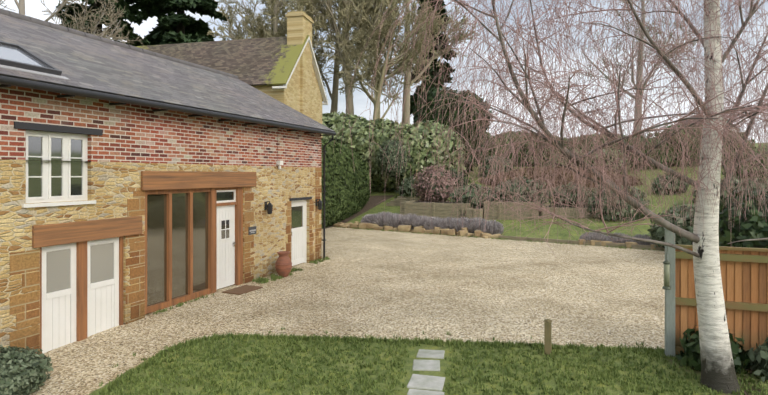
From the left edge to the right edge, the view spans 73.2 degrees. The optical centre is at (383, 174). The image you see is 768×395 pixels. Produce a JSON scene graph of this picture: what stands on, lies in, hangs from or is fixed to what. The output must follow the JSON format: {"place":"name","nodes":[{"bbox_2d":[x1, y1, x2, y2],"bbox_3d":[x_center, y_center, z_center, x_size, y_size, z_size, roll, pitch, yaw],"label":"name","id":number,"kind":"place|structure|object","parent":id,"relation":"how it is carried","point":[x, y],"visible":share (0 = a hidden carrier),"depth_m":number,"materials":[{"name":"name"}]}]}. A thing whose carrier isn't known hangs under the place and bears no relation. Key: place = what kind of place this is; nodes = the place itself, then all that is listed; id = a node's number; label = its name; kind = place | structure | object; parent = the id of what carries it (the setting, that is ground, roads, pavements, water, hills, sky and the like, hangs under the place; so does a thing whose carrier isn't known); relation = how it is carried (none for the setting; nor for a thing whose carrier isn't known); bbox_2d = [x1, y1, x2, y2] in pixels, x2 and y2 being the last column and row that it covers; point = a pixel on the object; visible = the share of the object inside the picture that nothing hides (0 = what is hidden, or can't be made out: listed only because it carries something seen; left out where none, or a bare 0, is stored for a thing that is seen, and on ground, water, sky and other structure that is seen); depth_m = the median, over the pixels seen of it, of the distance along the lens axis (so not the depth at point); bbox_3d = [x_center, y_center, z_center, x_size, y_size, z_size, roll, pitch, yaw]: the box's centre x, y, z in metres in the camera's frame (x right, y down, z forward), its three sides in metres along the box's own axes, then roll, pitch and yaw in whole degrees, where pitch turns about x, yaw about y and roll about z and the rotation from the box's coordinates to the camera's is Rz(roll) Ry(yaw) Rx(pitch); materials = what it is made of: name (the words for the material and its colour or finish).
{"place":"outdoors","nodes":[
{"label":"outdoors","id":0,"kind":"place"},
{"bbox_2d":[0,84,320,350],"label":"barn wall","id":1,"kind":"structure","parent":0,"point":[132,133],"depth_m":9.88,"materials":[{"name":"beige stone"}]},
{"bbox_2d":[22,130,95,207],"bbox_3d":[-5.381,-0.093,8.544,0.210,1.210,1.260,0,0,21],"label":"window","id":2,"kind":"structure","parent":1,"relation":"in","point":[60,178],"depth_m":8.55,"materials":[{"name":"white wood"}]},
{"bbox_2d":[40,236,122,353],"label":"doors","id":3,"kind":"structure","parent":1,"relation":"in","point":[81,290],"depth_m":8.88,"materials":[{"name":"white wood"}]},
{"bbox_2d":[32,171,255,247],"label":"wooden lintels","id":4,"kind":"object","parent":1,"relation":"in","point":[47,235],"visible":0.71,"depth_m":9.86,"materials":[{"name":"brown wood"}]},
{"bbox_2d":[14,121,311,200],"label":"dark barn lintels","id":5,"kind":"object","parent":1,"relation":"in","point":[48,127],"visible":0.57,"depth_m":8.50,"materials":[{"name":"black wood"}]},
{"bbox_2d":[10,168,321,353],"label":"stone quoins","id":6,"kind":"object","parent":1,"relation":"attached to","point":[24,261],"visible":0.71,"depth_m":9.90,"materials":[{"name":"brown stone"}]},
{"bbox_2d":[0,14,334,131],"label":"barn roof","id":7,"kind":"structure","parent":1,"relation":"on","point":[83,62],"depth_m":11.57,"materials":[{"name":"grey tile"}]},
{"bbox_2d":[0,41,69,79],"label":"skylight","id":8,"kind":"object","parent":7,"relation":"in","point":[16,57],"depth_m":8.31},
{"bbox_2d":[0,8,238,78],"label":"barn ridge tiles","id":9,"kind":"object","parent":7,"relation":"on","point":[50,24],"visible":0.52,"depth_m":13.32,"materials":[{"name":"grey tile"}]},
{"bbox_2d":[0,75,335,258],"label":"gutter and downpipe","id":10,"kind":"object","parent":1,"relation":"attached to","point":[5,81],"visible":0.98,"depth_m":9.98,"materials":[{"name":"black plastic"}]},
{"bbox_2d":[145,187,242,313],"bbox_3d":[-4.240,1.542,11.684,0.180,2.460,3.180,0,0,21],"label":"glazed door frame","id":11,"kind":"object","parent":1,"relation":"in","point":[193,243],"depth_m":11.43,"materials":[{"name":"brown wood"}]},
{"bbox_2d":[291,200,306,265],"bbox_3d":[-2.662,1.772,15.770,0.120,2.000,1.060,0,0,21],"label":"door","id":12,"kind":"structure","parent":1,"relation":"in","point":[298,231],"depth_m":15.87,"materials":[{"name":"white wood"}]},
{"bbox_2d":[0,0,767,142],"label":"sky","id":13,"kind":"structure","parent":0,"point":[33,8],"materials":[{"name":"white"}]},
{"bbox_2d":[29,143,767,394],"bbox_3d":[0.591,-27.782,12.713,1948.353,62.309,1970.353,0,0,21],"label":"terrain","id":14,"kind":"structure","parent":0,"point":[376,283],"depth_m":10.55,"materials":[{"name":"beige gravel"}]},
{"bbox_2d":[0,344,52,394],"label":"shrub","id":15,"kind":"object","parent":14,"relation":"on","point":[23,371],"visible":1,"depth_m":6.74,"materials":[{"name":"green plant"}]},
{"bbox_2d":[0,0,141,45],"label":"bare tree","id":16,"kind":"object","parent":14,"relation":"on","point":[94,28],"visible":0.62,"depth_m":30.57,"materials":[{"name":"beige plant"}]},
{"bbox_2d":[53,0,153,45],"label":"bare tree","id":17,"kind":"object","parent":14,"relation":"on","point":[131,14],"visible":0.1,"depth_m":44.25,"materials":[{"name":"brown plant"}]},
{"bbox_2d":[124,0,229,44],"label":"conifer","id":18,"kind":"object","parent":14,"relation":"on","point":[180,26],"visible":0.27,"depth_m":48.32,"materials":[{"name":"green plant"}]},
{"bbox_2d":[222,285,262,294],"bbox_3d":[-3.380,2.757,12.380,0.540,0.030,0.840,0,0,25],"label":"door mat","id":19,"kind":"object","parent":14,"relation":"on","point":[243,289],"depth_m":12.34,"materials":[{"name":"brown fabric"}]},
{"bbox_2d":[207,0,335,88],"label":"bare tree","id":20,"kind":"object","parent":14,"relation":"on","point":[261,28],"visible":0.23,"depth_m":47.24,"materials":[{"name":"beige plant"}]},
{"bbox_2d":[209,0,336,82],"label":"bare tree","id":21,"kind":"object","parent":14,"relation":"on","point":[248,10],"visible":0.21,"depth_m":57.91,"materials":[{"name":"beige plant"}]},
{"bbox_2d":[275,251,291,276],"bbox_3d":[-2.727,2.437,14.057,0.470,0.670,0.470,0,0,21],"label":"terracotta urn","id":22,"kind":"object","parent":14,"relation":"on","point":[283,265],"visible":0.98,"depth_m":13.91,"materials":[{"name":"orange ceramic"}]},
{"bbox_2d":[244,3,326,61],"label":"bare tree","id":23,"kind":"object","parent":14,"relation":"on","point":[269,26],"visible":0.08,"depth_m":54.40,"materials":[{"name":"beige plant"}]},
{"bbox_2d":[252,11,321,137],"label":"house wall","id":24,"kind":"structure","parent":14,"relation":"on","point":[301,93],"depth_m":31.35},
{"bbox_2d":[135,35,308,85],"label":"house roof","id":25,"kind":"structure","parent":24,"relation":"on","point":[262,61],"depth_m":31.39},
{"bbox_2d":[272,37,327,104],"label":"house barge boards","id":26,"kind":"object","parent":25,"relation":"attached to","point":[319,79],"visible":0.83,"depth_m":33.06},
{"bbox_2d":[250,0,341,76],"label":"bare tree","id":27,"kind":"object","parent":14,"relation":"on","point":[282,33],"visible":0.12,"depth_m":46.30,"materials":[{"name":"beige plant"}]},
{"bbox_2d":[322,112,366,140],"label":"laurel bank","id":28,"kind":"structure","parent":14,"relation":"on","point":[333,121],"depth_m":40.65,"materials":[{"name":"green plant"}]},
{"bbox_2d":[321,138,372,227],"bbox_3d":[-5.071,0.334,25.052,3.797,5.049,20.302,0,0,21],"label":"dark hedge","id":29,"kind":"object","parent":14,"relation":"on","point":[347,190],"visible":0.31,"depth_m":28.06,"materials":[{"name":"green plant"}]},
{"bbox_2d":[313,0,389,112],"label":"bare tree","id":30,"kind":"object","parent":14,"relation":"on","point":[333,95],"visible":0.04,"depth_m":55.45,"materials":[{"name":"beige plant"}]},
{"bbox_2d":[153,256,558,356],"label":"grass tufts","id":31,"kind":"object","parent":14,"relation":"on","point":[274,277],"visible":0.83,"depth_m":13.29,"materials":[{"name":"green plant"}]},
{"bbox_2d":[327,118,402,191],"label":"laurel bank","id":32,"kind":"structure","parent":14,"relation":"on","point":[360,139],"depth_m":37.76,"materials":[{"name":"green plant"}]},
{"bbox_2d":[305,0,429,116],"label":"bare tree","id":33,"kind":"object","parent":14,"relation":"on","point":[345,13],"visible":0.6,"depth_m":48.41,"materials":[{"name":"beige plant"}]},
{"bbox_2d":[310,0,441,118],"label":"bare tree","id":34,"kind":"object","parent":14,"relation":"on","point":[385,50],"visible":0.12,"depth_m":52.16,"materials":[{"name":"beige plant"}]},
{"bbox_2d":[319,0,449,119],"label":"bare tree","id":35,"kind":"object","parent":14,"relation":"on","point":[371,54],"visible":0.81,"depth_m":46.35,"materials":[{"name":"beige plant"}]},
{"bbox_2d":[386,196,417,205],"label":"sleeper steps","id":36,"kind":"structure","parent":14,"relation":"on","point":[396,201],"depth_m":33.40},
{"bbox_2d":[396,175,419,198],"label":"garden shrub","id":37,"kind":"object","parent":14,"relation":"on","point":[406,186],"visible":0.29,"depth_m":34.22,"materials":[{"name":"green plant"}]},
{"bbox_2d":[350,0,478,124],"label":"bare tree","id":38,"kind":"object","parent":14,"relation":"on","point":[406,101],"visible":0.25,"depth_m":55.58,"materials":[{"name":"beige plant"}]},
{"bbox_2d":[410,170,420,199],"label":"shrub","id":39,"kind":"object","parent":14,"relation":"on","point":[415,187],"visible":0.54,"depth_m":30.94,"materials":[{"name":"beige"}]},
{"bbox_2d":[333,221,500,237],"bbox_3d":[1.263,2.661,25.059,9.255,0.501,0.864,0,0,34],"label":"rubble edging","id":40,"kind":"object","parent":14,"relation":"on","point":[422,229],"visible":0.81,"depth_m":24.52,"materials":[{"name":"stone"}]},
{"bbox_2d":[371,120,465,190],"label":"laurel bank","id":41,"kind":"structure","parent":14,"relation":"on","point":[415,150],"depth_m":35.64,"materials":[{"name":"green plant"}]},
{"bbox_2d":[376,139,411,177],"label":"shrub","id":42,"kind":"object","parent":41,"relation":"on","point":[396,169],"visible":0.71,"depth_m":35.15,"materials":[{"name":"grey plant"}]},
{"bbox_2d":[407,349,444,394],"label":"stepping stones","id":43,"kind":"object","parent":14,"relation":"on","point":[427,383],"visible":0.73,"depth_m":7.20,"materials":[{"name":"grey stone"}]},
{"bbox_2d":[361,211,503,234],"bbox_3d":[2.122,2.353,25.306,7.788,0.896,1.688,0,0,34],"label":"lavender row","id":44,"kind":"object","parent":14,"relation":"on","point":[384,218],"visible":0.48,"depth_m":24.64,"materials":[{"name":"purple plant"}]},
{"bbox_2d":[410,0,456,115],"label":"conifer","id":45,"kind":"object","parent":14,"relation":"on","point":[433,71],"visible":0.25,"depth_m":60.54,"materials":[{"name":"green plant"}]},
{"bbox_2d":[411,165,458,201],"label":"pink shrub","id":46,"kind":"object","parent":14,"relation":"on","point":[437,194],"visible":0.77,"depth_m":30.34,"materials":[{"name":"pink plant"}]},
{"bbox_2d":[400,200,471,218],"bbox_3d":[3.193,2.001,29.056,3.800,1.030,3.050,0,0,21],"label":"sleeper bed","id":47,"kind":"object","parent":14,"relation":"on","point":[439,209],"visible":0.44,"depth_m":27.64,"materials":[{"name":"brown wood"}]},
{"bbox_2d":[449,183,493,208],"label":"shrub","id":48,"kind":"object","parent":47,"relation":"on","point":[464,197],"visible":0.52,"depth_m":27.55,"materials":[{"name":"grey plant"}]},
{"bbox_2d":[413,85,492,172],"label":"weeping tree","id":49,"kind":"object","parent":14,"relation":"on","point":[431,96],"visible":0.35,"depth_m":42.47,"materials":[{"name":"brown plant"}]},
{"bbox_2d":[438,165,471,186],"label":"garden shrub","id":50,"kind":"object","parent":14,"relation":"on","point":[465,182],"visible":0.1,"depth_m":34.46,"materials":[{"name":"green plant"}]},
{"bbox_2d":[467,207,483,218],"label":"retaining wall","id":51,"kind":"structure","parent":14,"relation":"on","point":[480,213],"depth_m":26.15,"materials":[{"name":"brown wood"}]},
{"bbox_2d":[478,155,513,176],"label":"garden shrub","id":52,"kind":"object","parent":14,"relation":"on","point":[487,166],"visible":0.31,"depth_m":40.22,"materials":[{"name":"green plant"}]},
{"bbox_2d":[484,201,540,219],"bbox_3d":[6.913,1.871,27.449,2.700,1.030,3.050,0,0,21],"label":"sleeper bed","id":53,"kind":"object","parent":14,"relation":"on","point":[495,215],"visible":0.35,"depth_m":26.13,"materials":[{"name":"brown wood"}]},
{"bbox_2d":[482,131,559,160],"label":"boundary hedge","id":54,"kind":"object","parent":14,"relation":"on","point":[491,151],"visible":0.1,"depth_m":55.18,"materials":[{"name":"brown"}]},
{"bbox_2d":[491,176,552,206],"bbox_3d":[7.221,1.097,27.507,3.362,2.089,2.684,0,0,21],"label":"brown shrub","id":55,"kind":"object","parent":14,"relation":"on","point":[514,186],"visible":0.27,"depth_m":26.78,"materials":[{"name":"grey plant"}]},
{"bbox_2d":[506,135,559,166],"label":"garden shrub","id":56,"kind":"object","parent":14,"relation":"on","point":[519,154],"visible":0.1,"depth_m":44.69,"materials":[{"name":"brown plant"}]},
{"bbox_2d":[544,319,551,354],"bbox_3d":[2.534,2.500,7.998,0.124,0.545,0.124,0,0,2],"label":"marker post","id":57,"kind":"object","parent":14,"relation":"on","point":[547,335],"visible":0.98,"depth_m":7.96,"materials":[{"name":"brown wood"}]},
{"bbox_2d":[333,0,767,393],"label":"silver birch","id":58,"kind":"object","parent":14,"relation":"on","point":[718,373],"visible":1,"depth_m":6.48,"materials":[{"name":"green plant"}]},
{"bbox_2d":[478,165,642,187],"bbox_3d":[11.237,0.408,33.801,10.297,2.109,2.009,0,0,21],"label":"hedge","id":59,"kind":"object","parent":14,"relation":"on","point":[528,175],"visible":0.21,"depth_m":33.28,"materials":[{"name":"brown plant"}]},
{"bbox_2d":[549,148,584,167],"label":"garden shrub","id":60,"kind":"object","parent":14,"relation":"on","point":[552,163],"visible":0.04,"depth_m":39.10,"materials":[{"name":"green plant"}]},
{"bbox_2d":[548,182,592,207],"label":"garden shrub","id":61,"kind":"object","parent":14,"relation":"on","point":[570,197],"visible":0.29,"depth_m":26.79,"materials":[{"name":"green plant"}]},
{"bbox_2d":[541,205,601,218],"bbox_3d":[9.942,1.913,26.270,3.600,0.630,2.550,0,0,21],"label":"sleeper bed","id":62,"kind":"object","parent":14,"relation":"on","point":[571,211],"visible":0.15,"depth_m":25.31,"materials":[{"name":"brown wood"}]},
{"bbox_2d":[549,187,599,193],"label":"shrub","id":63,"kind":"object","parent":14,"relation":"on","point":[556,187],"depth_m":31.42,"materials":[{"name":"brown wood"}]},
{"bbox_2d":[499,235,664,250],"bbox_3d":[8.355,2.727,20.122,8.089,0.190,0.080,0,0,34],"label":"timber edging","id":64,"kind":"object","parent":14,"relation":"on","point":[577,242],"visible":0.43,"depth_m":20.63,"materials":[{"name":"brown wood"}]},
{"bbox_2d":[564,134,624,155],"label":"boundary hedge","id":65,"kind":"object","parent":14,"relation":"on","point":[602,139],"visible":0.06,"depth_m":49.25,"materials":[{"name":"brown"}]},
{"bbox_2d":[584,148,630,173],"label":"garden shrub","id":66,"kind":"object","parent":14,"relation":"on","point":[611,161],"visible":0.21,"depth_m":36.87,"materials":[{"name":"green plant"}]},
{"bbox_2d":[582,185,648,221],"bbox_3d":[11.104,1.489,24.843,3.075,2.274,2.702,0,0,21],"label":"garden shrub","id":67,"kind":"object","parent":14,"relation":"on","point":[642,195],"visible":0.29,"depth_m":24.09,"materials":[{"name":"green plant"}]},
{"bbox_2d":[579,232,654,245],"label":"lavender clump","id":68,"kind":"object","parent":14,"relation":"on","point":[590,236],"visible":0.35,"depth_m":20.09,"materials":[{"name":"plant"}]},
{"bbox_2d":[578,239,657,249],"bbox_3d":[8.995,2.689,19.814,3.023,0.266,0.388,0,0,34],"label":"rubble edging","id":69,"kind":"object","parent":14,"relation":"on","point":[603,243],"visible":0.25,"depth_m":19.95,"materials":[{"name":"stone"}]},
{"bbox_2d":[571,0,699,132],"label":"bare tree","id":70,"kind":"object","parent":14,"relation":"on","point":[639,58],"visible":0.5,"depth_m":62.80,"materials":[{"name":"beige plant"}]},
{"bbox_2d":[610,132,675,169],"bbox_3d":[19.165,-1.401,38.658,4.702,3.568,4.090,0,0,21],"label":"garden shrub","id":71,"kind":"object","parent":14,"relation":"on","point":[659,153],"visible":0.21,"depth_m":37.40,"materials":[{"name":"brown plant"}]},
{"bbox_2d":[664,228,674,355],"bbox_3d":[4.375,1.787,7.915,0.150,1.970,0.140,0,0,21],"label":"fence post","id":72,"kind":"object","parent":14,"relation":"on","point":[669,316],"visible":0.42,"depth_m":7.86,"materials":[{"name":"grey wood"}]},
{"bbox_2d":[662,242,670,289],"bbox_3d":[4.275,1.371,7.801,0.119,0.703,0.190,0,0,60],"label":"bird feeder","id":73,"kind":"object","parent":72,"relation":"attached to","point":[666,263],"visible":1,"depth_m":7.76,"materials":[{"name":"plastic"}]},
{"bbox_2d":[650,173,689,194],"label":"garden shrub","id":74,"kind":"object","parent":14,"relation":"on","point":[656,190],"visible":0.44,"depth_m":28.62,"materials":[{"name":"green plant"}]},
{"bbox_2d":[650,202,695,236],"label":"yellow shrub","id":75,"kind":"object","parent":14,"relation":"on","point":[678,210],"visible":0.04,"depth_m":19.26,"materials":[{"name":"green plant"}]},
{"bbox_2d":[647,205,719,247],"bbox_3d":[11.508,1.976,18.591,3.625,1.798,2.876,0,0,7],"label":"dark bush","id":76,"kind":"object","parent":14,"relation":"on","point":[659,232],"visible":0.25,"depth_m":18.40,"materials":[{"name":"green plant"}]},
{"bbox_2d":[654,123,755,166],"bbox_3d":[23.448,-1.673,38.359,6.918,4.407,4.319,0,0,21],"label":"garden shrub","id":77,"kind":"object","parent":14,"relation":"on","point":[675,158],"visible":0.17,"depth_m":37.39,"materials":[{"name":"plant"}]},
{"bbox_2d":[671,116,738,132],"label":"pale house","id":78,"kind":"structure","parent":14,"relation":"on","point":[698,123],"depth_m":76.50,"materials":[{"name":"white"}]},
{"bbox_2d":[675,325,749,374],"bbox_3d":[4.691,2.471,7.400,0.943,0.667,0.946,0,0,21],"label":"ivy","id":79,"kind":"object","parent":14,"relation":"on","point":[691,357],"visible":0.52,"depth_m":7.33,"materials":[{"name":"green plant"}]},
{"bbox_2d":[675,244,767,364],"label":"garden fence","id":80,"kind":"object","parent":14,"relation":"on","point":[744,273],"visible":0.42,"depth_m":7.61,"materials":[{"name":"orange wood"}]},
{"bbox_2d":[692,176,767,208],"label":"garden shrub","id":81,"kind":"object","parent":14,"relation":"on","point":[725,191],"visible":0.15,"depth_m":24.25,"materials":[{"name":"green plant"}]},
{"bbox_2d":[719,186,767,247],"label":"dark bush","id":82,"kind":"object","parent":14,"relation":"on","point":[754,225],"visible":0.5,"depth_m":14.66,"materials":[{"name":"green plant"}]},
{"bbox_2d":[721,145,767,180],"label":"garden shrub","id":83,"kind":"object","parent":14,"relation":"on","point":[749,175],"visible":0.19,"depth_m":27.48,"materials":[{"name":"green plant"}]},
{"bbox_2d":[744,337,767,381],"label":"shrub","id":84,"kind":"object","parent":14,"relation":"on","point":[758,357],"visible":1,"depth_m":7.09,"materials":[{"name":"green plant"}]},
{"bbox_3d":[-8.032,0.072,11.507,7.200,6.800,14.500,0,0,21],"label":"barn","id":85,"kind":"object","parent":14,"relation":"on","visible":0},
{"bbox_2d":[248,226,255,234],"bbox_3d":[-3.412,1.452,13.422,0.023,0.200,0.320,0,0,21],"label":"house name sign","id":86,"kind":"object","parent":85,"relation":"attached to","point":[251,230],"visible":0.98,"depth_m":13.37,"materials":[{"name":"grey stone"}]},
{"bbox_2d":[264,201,272,213],"bbox_3d":[-3.106,0.892,13.947,0.214,0.360,0.170,0,0,21],"label":"wall lantern","id":87,"kind":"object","parent":85,"relation":"attached to","point":[268,207],"depth_m":13.91,"materials":[{"name":"black metal"}]},
{"bbox_2d":[276,161,282,168],"bbox_3d":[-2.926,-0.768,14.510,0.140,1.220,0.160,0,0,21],"label":"security light","id":88,"kind":"object","parent":85,"relation":"attached to","point":[278,163],"visible":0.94,"depth_m":14.48,"materials":[{"name":"white paint"}]},
{"bbox_2d":[315,199,322,209],"bbox_3d":[-2.084,0.952,16.575,0.214,0.360,0.170,0,0,21],"label":"wall lantern","id":89,"kind":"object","parent":85,"relation":"attached to","point":[319,202],"depth_m":16.53,"materials":[{"name":"black metal"}]},
{"bbox_2d":[89,226,767,394],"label":"lawn grass","id":90,"kind":"structure","parent":0,"point":[179,346],"depth_m":7.53,"materials":[{"name":"green plant"}]}
]}

